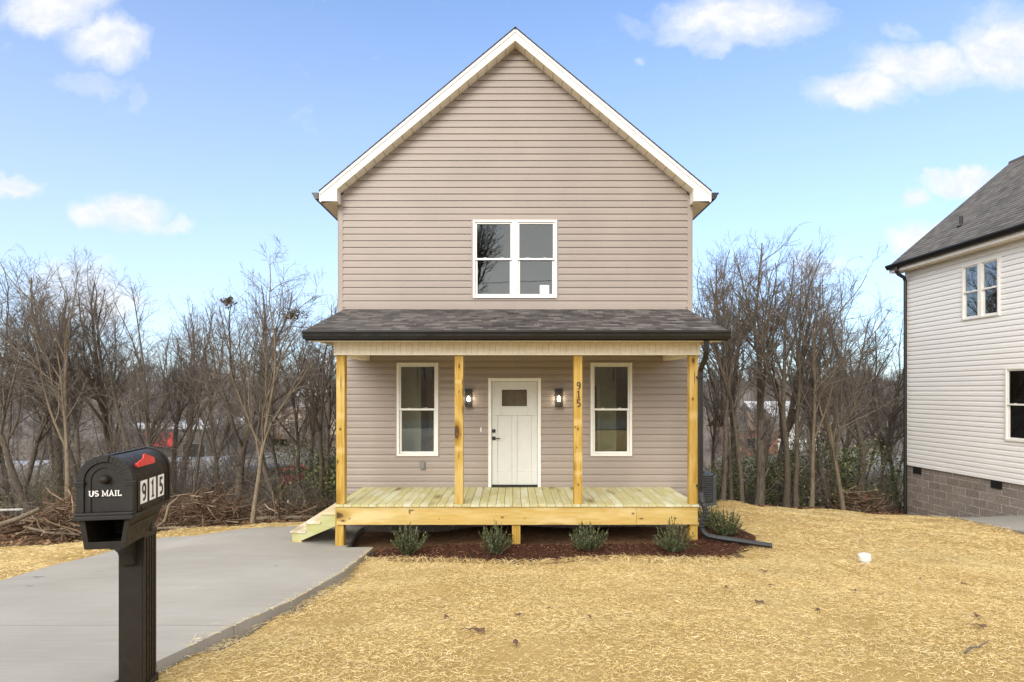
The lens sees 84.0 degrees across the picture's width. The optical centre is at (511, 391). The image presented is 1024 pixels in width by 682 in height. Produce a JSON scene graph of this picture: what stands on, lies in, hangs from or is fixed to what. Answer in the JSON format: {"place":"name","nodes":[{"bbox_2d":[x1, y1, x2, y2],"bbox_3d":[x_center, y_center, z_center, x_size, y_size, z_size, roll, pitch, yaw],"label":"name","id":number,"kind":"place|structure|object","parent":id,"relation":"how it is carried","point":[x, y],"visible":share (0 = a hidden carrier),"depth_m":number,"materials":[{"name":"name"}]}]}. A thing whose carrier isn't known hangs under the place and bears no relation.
{"place":"outdoors","nodes":[
{"label":"outdoors","id":0,"kind":"place"},
{"bbox_2d":[0,460,71,499],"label":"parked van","id":1,"kind":"object","parent":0,"point":[25,471],"visible":0.01,"depth_m":34.33,"materials":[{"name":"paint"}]},
{"bbox_2d":[0,526,372,681],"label":"driveway","id":2,"kind":"structure","parent":0,"point":[59,622],"depth_m":5.56,"materials":[{"name":"concrete"}]},
{"bbox_2d":[168,456,229,489],"bbox_3d":[-21.437,5.487,37.000,5.424,2.295,2.064,0,0,-17],"label":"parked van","id":3,"kind":"object","parent":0,"point":[222,460],"visible":0.03,"depth_m":36.57,"materials":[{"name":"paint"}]},
{"bbox_2d":[0,381,1023,681],"bbox_3d":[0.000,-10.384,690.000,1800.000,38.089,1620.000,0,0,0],"label":"ground","id":4,"kind":"structure","parent":0,"point":[552,535],"depth_m":5.01,"materials":[{"name":"plant"}]},
{"bbox_2d":[0,508,24,523],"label":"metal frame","id":5,"kind":"object","parent":4,"relation":"on","point":[19,509],"visible":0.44,"depth_m":12.98,"materials":[{"name":"white metal"}]},
{"bbox_2d":[0,259,78,519],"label":"bare tree","id":6,"kind":"object","parent":4,"relation":"on","point":[6,450],"visible":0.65,"depth_m":14.24,"materials":[{"name":"brown plant"}]},
{"bbox_2d":[2,356,88,489],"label":"bare tree","id":7,"kind":"object","parent":4,"relation":"on","point":[43,453],"visible":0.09,"depth_m":25.58,"materials":[{"name":"brown plant"}]},
{"bbox_2d":[0,285,93,494],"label":"bare tree","id":8,"kind":"object","parent":4,"relation":"on","point":[61,428],"visible":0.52,"depth_m":15.11,"materials":[{"name":"brown plant"}]},
{"bbox_2d":[2,310,100,509],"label":"bare tree","id":9,"kind":"object","parent":4,"relation":"on","point":[49,422],"visible":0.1,"depth_m":21.35,"materials":[{"name":"brown plant"}]},
{"bbox_2d":[0,265,115,512],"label":"bare tree","id":10,"kind":"object","parent":4,"relation":"on","point":[58,442],"visible":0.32,"depth_m":16.64,"materials":[{"name":"brown plant"}]},
{"bbox_2d":[0,245,116,521],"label":"bare tree","id":11,"kind":"object","parent":4,"relation":"on","point":[62,398],"visible":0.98,"depth_m":13.07,"materials":[{"name":"beige plant"}]},
{"bbox_2d":[29,322,108,492],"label":"bare tree","id":12,"kind":"object","parent":4,"relation":"on","point":[75,420],"visible":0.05,"depth_m":21.92,"materials":[{"name":"brown plant"}]},
{"bbox_2d":[0,257,140,517],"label":"bare tree","id":13,"kind":"object","parent":4,"relation":"on","point":[40,436],"visible":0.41,"depth_m":15.63,"materials":[{"name":"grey plant"}]},
{"bbox_2d":[16,253,149,453],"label":"bare tree","id":14,"kind":"object","parent":4,"relation":"on","point":[103,408],"visible":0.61,"depth_m":16.40,"materials":[{"name":"grey plant"}]},
{"bbox_2d":[0,481,165,543],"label":"brush pile","id":15,"kind":"object","parent":4,"relation":"on","point":[60,520],"visible":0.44,"depth_m":11.89,"materials":[{"name":"beige plant"}]},
{"bbox_2d":[37,266,194,452],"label":"bare tree","id":16,"kind":"object","parent":4,"relation":"on","point":[114,392],"visible":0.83,"depth_m":15.72,"materials":[{"name":"grey plant"}]},
{"bbox_2d":[75,345,166,445],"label":"bare tree","id":17,"kind":"object","parent":4,"relation":"on","point":[134,422],"visible":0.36,"depth_m":20.44,"materials":[{"name":"grey plant"}]},
{"bbox_2d":[72,446,170,681],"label":"mailbox","id":18,"kind":"object","parent":4,"relation":"on","point":[118,494],"visible":1,"depth_m":3.28,"materials":[{"name":"black plastic"}]},
{"bbox_2d":[85,462,124,512],"bbox_3d":[-2.168,0.508,3.029,0.199,0.265,0.046,0,0,-10],"label":"door","id":19,"kind":"structure","parent":18,"relation":"in","point":[104,486],"depth_m":3.04,"materials":[{"name":"plastic"}]},
{"bbox_2d":[39,304,223,454],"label":"bare tree","id":20,"kind":"object","parent":4,"relation":"on","point":[110,416],"visible":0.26,"depth_m":21.55,"materials":[{"name":"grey plant"}]},
{"bbox_2d":[0,323,335,518],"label":"saplings","id":21,"kind":"object","parent":4,"relation":"on","point":[184,443],"visible":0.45,"depth_m":15.33,"materials":[{"name":"brown plant"}]},
{"bbox_2d":[0,424,335,521],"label":"undergrowth","id":22,"kind":"object","parent":4,"relation":"on","point":[175,485],"visible":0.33,"depth_m":16.00,"materials":[{"name":"brown plant"}]},
{"bbox_2d":[0,431,335,514],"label":"evergreen thicket","id":23,"kind":"object","parent":4,"relation":"on","point":[331,486],"visible":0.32,"depth_m":16.01,"materials":[{"name":"green plant"}]},
{"bbox_2d":[128,328,230,497],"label":"bare tree","id":24,"kind":"object","parent":4,"relation":"on","point":[176,419],"visible":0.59,"depth_m":19.01,"materials":[{"name":"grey plant"}]},
{"bbox_2d":[115,421,261,459],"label":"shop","id":25,"kind":"structure","parent":4,"relation":"on","point":[193,446],"depth_m":58.00,"materials":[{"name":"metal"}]},
{"bbox_2d":[182,443,205,456],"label":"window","id":26,"kind":"structure","parent":25,"relation":"in","point":[193,446],"depth_m":57.92,"materials":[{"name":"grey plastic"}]},
{"bbox_2d":[151,291,240,503],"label":"bare tree","id":27,"kind":"object","parent":4,"relation":"on","point":[192,431],"visible":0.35,"depth_m":22.62,"materials":[{"name":"grey plant"}]},
{"bbox_2d":[158,319,252,498],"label":"bare tree","id":28,"kind":"object","parent":4,"relation":"on","point":[210,421],"visible":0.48,"depth_m":17.92,"materials":[{"name":"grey plant"}]},
{"bbox_2d":[148,466,274,533],"bbox_3d":[-7.092,2.846,13.216,3.420,2.303,3.094,0,0,0],"label":"brush pile","id":29,"kind":"object","parent":4,"relation":"on","point":[205,510],"visible":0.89,"depth_m":12.86,"materials":[{"name":"beige plant"}]},
{"bbox_2d":[168,301,281,503],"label":"bare tree","id":30,"kind":"object","parent":4,"relation":"on","point":[201,435],"visible":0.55,"depth_m":16.02,"materials":[{"name":"grey plant"}]},
{"bbox_2d":[219,295,237,309],"bbox_3d":[-8.180,-2.602,16.411,0.504,0.467,0.462,0,0,35],"label":"leaf nest","id":31,"kind":"object","parent":30,"relation":"on","point":[227,299],"visible":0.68,"depth_m":16.36,"materials":[{"name":"brown plant"}]},
{"bbox_2d":[178,353,274,499],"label":"bare tree","id":32,"kind":"object","parent":4,"relation":"on","point":[227,422],"visible":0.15,"depth_m":28.67,"materials":[{"name":"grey plant"}]},
{"bbox_2d":[190,309,293,507],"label":"bare tree","id":33,"kind":"object","parent":4,"relation":"on","point":[273,449],"visible":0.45,"depth_m":14.95,"materials":[{"name":"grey plant"}]},
{"bbox_2d":[196,273,310,514],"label":"bare tree","id":34,"kind":"object","parent":4,"relation":"on","point":[230,345],"visible":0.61,"depth_m":14.33,"materials":[{"name":"grey plant"}]},
{"bbox_2d":[175,261,335,502],"bbox_3d":[-7.064,-0.063,16.378,2.974,7.597,4.659,0,0,13],"label":"bare tree","id":35,"kind":"object","parent":4,"relation":"on","point":[240,465],"visible":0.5,"depth_m":16.33,"materials":[{"name":"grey plant"}]},
{"bbox_2d":[281,307,306,320],"bbox_3d":[-6.475,-2.258,16.797,0.642,0.507,0.713,0,0,37],"label":"leaf nest","id":36,"kind":"object","parent":35,"relation":"on","point":[289,314],"visible":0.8,"depth_m":16.73,"materials":[{"name":"brown plant"}]},
{"bbox_2d":[227,463,288,487],"bbox_3d":[-16.715,5.776,38.000,1.914,1.645,4.524,0,0,38],"label":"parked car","id":37,"kind":"object","parent":4,"relation":"on","point":[272,465],"visible":0.03,"depth_m":37.63,"materials":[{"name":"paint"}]},
{"bbox_2d":[185,234,335,524],"bbox_3d":[-5.398,-0.277,12.704,3.380,6.887,4.238,0,0,-32],"label":"bare tree","id":38,"kind":"object","parent":4,"relation":"on","point":[268,404],"visible":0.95,"depth_m":12.89,"materials":[{"name":"beige plant"}]},
{"bbox_2d":[243,369,300,498],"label":"bare tree","id":39,"kind":"object","parent":4,"relation":"on","point":[272,430],"visible":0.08,"depth_m":28.42,"materials":[{"name":"brown plant"}]},
{"bbox_2d":[229,477,335,522],"bbox_3d":[-5.372,2.977,13.601,2.912,2.076,2.294,0,0,-37],"label":"brush pile","id":40,"kind":"object","parent":4,"relation":"on","point":[270,515],"visible":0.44,"depth_m":13.36,"materials":[{"name":"beige plant"}]},
{"bbox_2d":[261,464,308,490],"bbox_3d":[-15.751,5.873,39.000,4.524,1.495,1.914,0,0,-34],"label":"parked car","id":41,"kind":"object","parent":4,"relation":"on","point":[292,470],"visible":0.03,"depth_m":38.52,"materials":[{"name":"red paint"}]},
{"bbox_2d":[238,312,334,505],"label":"bare tree","id":42,"kind":"object","parent":4,"relation":"on","point":[297,433],"visible":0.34,"depth_m":16.12,"materials":[{"name":"brown plant"}]},
{"bbox_2d":[258,295,337,511],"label":"bare tree","id":43,"kind":"object","parent":4,"relation":"on","point":[321,402],"visible":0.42,"depth_m":14.16,"materials":[{"name":"brown plant"}]},
{"bbox_2d":[268,347,335,508],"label":"bare tree","id":44,"kind":"object","parent":4,"relation":"on","point":[303,418],"visible":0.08,"depth_m":22.71,"materials":[{"name":"brown plant"}]},
{"bbox_2d":[272,407,335,445],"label":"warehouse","id":45,"kind":"structure","parent":4,"relation":"on","point":[285,440],"depth_m":70.00,"materials":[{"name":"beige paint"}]},
{"bbox_2d":[281,303,335,509],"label":"bare tree","id":46,"kind":"object","parent":4,"relation":"on","point":[313,426],"visible":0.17,"depth_m":19.82,"materials":[{"name":"brown plant"}]},
{"bbox_2d":[319,350,335,498],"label":"bare tree","id":47,"kind":"object","parent":4,"relation":"on","point":[331,400],"visible":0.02,"depth_m":25.67,"materials":[{"name":"brown plant"}]},
{"bbox_2d":[0,351,902,484],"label":"wood","id":48,"kind":"object","parent":4,"relation":"on","point":[156,400],"visible":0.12,"depth_m":57.83,"materials":[{"name":"brown plant"}]},
{"bbox_2d":[0,504,904,545],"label":"fallen leaves","id":49,"kind":"object","parent":4,"relation":"on","point":[898,512],"visible":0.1,"depth_m":12.81,"materials":[{"name":"brown plant"}]},
{"bbox_2d":[0,500,1023,681],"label":"straw","id":50,"kind":"object","parent":4,"relation":"on","point":[366,560],"visible":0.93,"depth_m":5.74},
{"bbox_2d":[460,627,484,632],"bbox_3d":[-0.319,1.913,4.597,0.201,0.041,0.083,0,0,0],"label":"dead leaf","id":51,"kind":"object","parent":50,"relation":"on","point":[478,630],"visible":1,"depth_m":4.58,"materials":[{"name":"brown plant"}]},
{"bbox_2d":[965,623,986,626],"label":"dead leaf","id":52,"kind":"object","parent":50,"relation":"on","point":[983,625],"visible":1,"depth_m":4.67,"materials":[{"name":"brown plant"}]},
{"bbox_2d":[963,640,989,653],"bbox_3d":[3.242,1.781,3.975,0.256,0.068,0.019,0,0,-19],"label":"twig","id":53,"kind":"object","parent":50,"relation":"on","point":[970,648],"visible":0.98,"depth_m":3.96,"materials":[{"name":"beige wood"}]},
{"bbox_2d":[290,26,771,547],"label":"tan house","id":54,"kind":"structure","parent":4,"relation":"on","point":[516,332],"depth_m":11.09,"materials":[{"name":"plastic"}]},
{"bbox_2d":[395,361,439,457],"bbox_3d":[-1.840,0.341,11.115,0.866,1.879,0.110,0,0,0],"label":"window","id":55,"kind":"structure","parent":54,"relation":"in","point":[399,453],"depth_m":11.09,"materials":[{"name":"white plastic"}]},
{"bbox_2d":[471,219,557,299],"bbox_3d":[0.056,-2.587,11.115,1.697,1.585,0.110,0,0,0],"label":"window","id":56,"kind":"structure","parent":54,"relation":"in","point":[514,259],"depth_m":11.09,"materials":[{"name":"white plastic"}]},
{"bbox_2d":[492,382,536,484],"bbox_3d":[0.050,0.807,11.106,0.893,2.020,0.118,0,0,0],"label":"door","id":57,"kind":"structure","parent":54,"relation":"in","point":[514,429],"depth_m":11.12,"materials":[{"name":"paint"}]},
{"bbox_2d":[594,386,595,450],"bbox_3d":[1.640,0.880,12.075,0.280,2.000,0.050,0,0,0],"label":"window frame","id":58,"kind":"structure","parent":54,"relation":"in","point":[594,386],"depth_m":12.05,"materials":[{"name":"white plastic"}]},
{"bbox_2d":[589,361,632,457],"bbox_3d":[1.934,0.341,11.115,0.866,1.879,0.110,0,0,0],"label":"window","id":59,"kind":"structure","parent":54,"relation":"in","point":[629,453],"depth_m":11.09,"materials":[{"name":"white plastic"}]},
{"bbox_2d":[616,367,627,450],"bbox_3d":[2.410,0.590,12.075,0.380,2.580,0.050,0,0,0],"label":"window pane","id":60,"kind":"structure","parent":54,"relation":"in","point":[621,372],"depth_m":12.05,"materials":[{"name":"glass"}]},
{"bbox_2d":[368,525,755,564],"bbox_3d":[1.158,2.519,9.066,6.754,0.266,2.299,0,0,-16],"label":"mulch bed","id":61,"kind":"object","parent":4,"relation":"on","point":[556,555],"visible":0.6,"depth_m":8.70,"materials":[{"name":"brown wood"}]},
{"bbox_2d":[390,522,428,554],"bbox_3d":[-1.545,2.224,8.623,0.580,0.488,0.536,0,0,25],"label":"shrub","id":62,"kind":"object","parent":61,"relation":"on","point":[408,546],"visible":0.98,"depth_m":8.55,"materials":[{"name":"green plant"}]},
{"bbox_2d":[478,519,513,554],"bbox_3d":[-0.243,2.203,8.625,0.550,0.531,0.539,0,0,0],"label":"shrub","id":63,"kind":"object","parent":61,"relation":"on","point":[494,548],"visible":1,"depth_m":8.58,"materials":[{"name":"green plant"}]},
{"bbox_2d":[569,522,608,550],"bbox_3d":[1.185,2.204,8.694,0.570,0.464,0.624,0,0,44],"label":"shrub","id":64,"kind":"object","parent":61,"relation":"on","point":[590,542],"visible":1,"depth_m":8.67,"materials":[{"name":"green plant"}]},
{"bbox_2d":[651,516,695,552],"bbox_3d":[2.451,2.187,8.722,0.583,0.553,0.614,0,0,-19],"label":"shrub","id":65,"kind":"object","parent":61,"relation":"on","point":[672,544],"visible":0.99,"depth_m":8.66,"materials":[{"name":"green plant"}]},
{"bbox_2d":[698,499,724,526],"bbox_3d":[3.626,2.235,10.517,0.583,0.526,0.554,0,0,10],"label":"shrub","id":66,"kind":"object","parent":61,"relation":"on","point":[707,518],"visible":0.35,"depth_m":10.46,"materials":[{"name":"green plant"}]},
{"bbox_2d":[705,506,744,535],"bbox_3d":[3.645,2.213,9.762,0.686,0.511,0.627,0,0,13],"label":"shrub","id":67,"kind":"object","parent":61,"relation":"on","point":[721,528],"visible":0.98,"depth_m":9.66,"materials":[{"name":"green plant"}]},
{"bbox_2d":[698,471,716,507],"bbox_3d":[4.240,2.311,13.300,1.000,0.893,1.000,0,0,0],"label":"air conditioner","id":68,"kind":"object","parent":4,"relation":"on","point":[709,484],"visible":0.27,"depth_m":12.90,"materials":[{"name":"metal"}]},
{"bbox_2d":[699,341,756,474],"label":"bare tree","id":69,"kind":"object","parent":4,"relation":"on","point":[715,417],"visible":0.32,"depth_m":24.09,"materials":[{"name":"brown plant"}]},
{"bbox_2d":[693,243,779,501],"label":"bare tree","id":70,"kind":"object","parent":4,"relation":"on","point":[733,387],"visible":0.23,"depth_m":21.07,"materials":[{"name":"brown plant"}]},
{"bbox_2d":[693,234,785,503],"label":"bare tree","id":71,"kind":"object","parent":4,"relation":"on","point":[723,373],"visible":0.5,"depth_m":15.21,"materials":[{"name":"brown plant"}]},
{"bbox_2d":[707,411,779,457],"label":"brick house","id":72,"kind":"structure","parent":4,"relation":"on","point":[773,443],"depth_m":62.00,"materials":[{"name":"grey brick"}]},
{"bbox_2d":[693,257,800,500],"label":"bare tree","id":73,"kind":"object","parent":4,"relation":"on","point":[723,476],"visible":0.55,"depth_m":16.10,"materials":[{"name":"brown plant"}]},
{"bbox_2d":[693,247,817,500],"bbox_3d":[6.749,-0.439,17.722,4.835,8.020,3.723,0,0,37],"label":"bare tree","id":74,"kind":"object","parent":4,"relation":"on","point":[721,404],"visible":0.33,"depth_m":17.05,"materials":[{"name":"brown plant"}]},
{"bbox_2d":[706,222,811,505],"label":"bare tree","id":75,"kind":"object","parent":4,"relation":"on","point":[760,492],"visible":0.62,"depth_m":17.03,"materials":[{"name":"grey plant"}]},
{"bbox_2d":[738,401,816,449],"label":"pale house","id":76,"kind":"structure","parent":4,"relation":"on","point":[755,402],"depth_m":71.47,"materials":[{"name":"white metal"}]},
{"bbox_2d":[729,367,827,459],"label":"bare tree","id":77,"kind":"object","parent":4,"relation":"on","point":[769,418],"visible":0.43,"depth_m":28.39,"materials":[{"name":"brown plant"}]},
{"bbox_2d":[723,226,851,507],"bbox_3d":[8.201,-0.460,15.860,3.300,8.262,5.452,0,0,63],"label":"bare tree","id":78,"kind":"object","parent":4,"relation":"on","point":[787,349],"visible":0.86,"depth_m":15.78,"materials":[{"name":"grey plant"}]},
{"bbox_2d":[770,367,832,504],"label":"bare tree","id":79,"kind":"object","parent":4,"relation":"on","point":[800,413],"visible":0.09,"depth_m":25.64,"materials":[{"name":"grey plant"}]},
{"bbox_2d":[703,401,902,509],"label":"saplings","id":80,"kind":"object","parent":4,"relation":"on","point":[890,483],"visible":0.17,"depth_m":22.03,"materials":[{"name":"brown plant"}]},
{"bbox_2d":[705,428,902,511],"bbox_3d":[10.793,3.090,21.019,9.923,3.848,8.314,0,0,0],"label":"evergreen thicket","id":81,"kind":"object","parent":4,"relation":"on","point":[792,460],"visible":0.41,"depth_m":18.84,"materials":[{"name":"green plant"}]},
{"bbox_2d":[713,268,895,508],"bbox_3d":[9.973,0.087,18.755,5.704,8.232,4.203,0,0,-9],"label":"bare tree","id":82,"kind":"object","parent":4,"relation":"on","point":[818,456],"visible":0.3,"depth_m":18.49,"materials":[{"name":"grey plant"}]},
{"bbox_2d":[742,258,874,505],"bbox_3d":[9.699,-0.207,18.467,3.474,8.874,5.442,0,0,36],"label":"bare tree","id":83,"kind":"object","parent":4,"relation":"on","point":[790,423],"visible":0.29,"depth_m":18.72,"materials":[{"name":"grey plant"}]},
{"bbox_2d":[779,361,844,505],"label":"bare tree","id":84,"kind":"object","parent":4,"relation":"on","point":[809,436],"visible":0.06,"depth_m":29.86,"materials":[{"name":"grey plant"}]},
{"bbox_2d":[753,252,902,509],"bbox_3d":[9.394,-0.098,16.889,3.821,7.785,4.790,0,0,33],"label":"bare tree","id":85,"kind":"object","parent":4,"relation":"on","point":[827,425],"visible":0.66,"depth_m":16.48,"materials":[{"name":"beige plant"}]},
{"bbox_2d":[777,244,909,508],"bbox_3d":[9.007,-0.176,15.616,2.632,7.613,3.386,0,0,-25],"label":"bare tree","id":86,"kind":"object","parent":4,"relation":"on","point":[812,454],"visible":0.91,"depth_m":15.82,"materials":[{"name":"beige plant"}]},
{"bbox_2d":[799,348,902,466],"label":"bare tree","id":87,"kind":"object","parent":4,"relation":"on","point":[848,443],"visible":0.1,"depth_m":28.60,"materials":[{"name":"grey plant"}]},
{"bbox_2d":[810,294,902,496],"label":"bare tree","id":88,"kind":"object","parent":4,"relation":"on","point":[858,437],"visible":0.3,"depth_m":18.89,"materials":[{"name":"grey plant"}]},
{"bbox_2d":[815,471,899,513],"bbox_3d":[10.813,3.669,18.296,3.101,2.286,3.015,0,0,0],"label":"brush pile","id":89,"kind":"object","parent":4,"relation":"on","point":[854,505],"visible":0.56,"depth_m":18.00,"materials":[{"name":"brown plant"}]},
{"bbox_2d":[816,310,902,502],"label":"bare tree","id":90,"kind":"object","parent":4,"relation":"on","point":[889,428],"visible":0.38,"depth_m":19.14,"materials":[{"name":"beige plant"}]},
{"bbox_2d":[858,552,871,563],"bbox_3d":[4.722,2.279,7.617,0.159,0.254,0.150,0,0,-17],"label":"cleanout pipe","id":91,"kind":"object","parent":4,"relation":"on","point":[864,557],"visible":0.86,"depth_m":7.57,"materials":[{"name":"white plastic"}]},
{"bbox_2d":[847,326,902,509],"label":"bare tree","id":92,"kind":"object","parent":4,"relation":"on","point":[883,442],"visible":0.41,"depth_m":20.74,"materials":[{"name":"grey plant"}]},
{"bbox_2d":[853,377,902,485],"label":"bare tree","id":93,"kind":"object","parent":4,"relation":"on","point":[875,446],"visible":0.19,"depth_m":26.90,"materials":[{"name":"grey plant"}]},
{"bbox_2d":[855,374,902,505],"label":"bare tree","id":94,"kind":"object","parent":4,"relation":"on","point":[886,421],"visible":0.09,"depth_m":28.17,"materials":[{"name":"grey plant"}]},
{"bbox_2d":[885,155,1023,516],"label":"white house","id":95,"kind":"structure","parent":4,"relation":"on","point":[961,266],"depth_m":14.65,"materials":[{"name":"plastic"}]},
{"bbox_2d":[961,255,1001,321],"bbox_3d":[11.631,-2.530,14.099,0.110,1.460,1.118,0,0,-3],"label":"window","id":96,"kind":"structure","parent":95,"relation":"in","point":[981,294],"depth_m":14.05,"materials":[{"name":"white plastic"}]},
{"bbox_2d":[1004,366,1023,443],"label":"window","id":97,"kind":"structure","parent":95,"relation":"in","point":[1013,377],"depth_m":13.23,"materials":[{"name":"white plastic"}]},
{"bbox_2d":[0,0,1023,381],"label":"sky","id":98,"kind":"structure","parent":0,"point":[172,141],"materials":[{"name":"blue"}]},
{"bbox_2d":[927,515,1023,534],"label":"neighbour driveway","id":99,"kind":"structure","parent":0,"point":[1015,523],"depth_m":12.57,"materials":[{"name":"concrete"}]}
]}

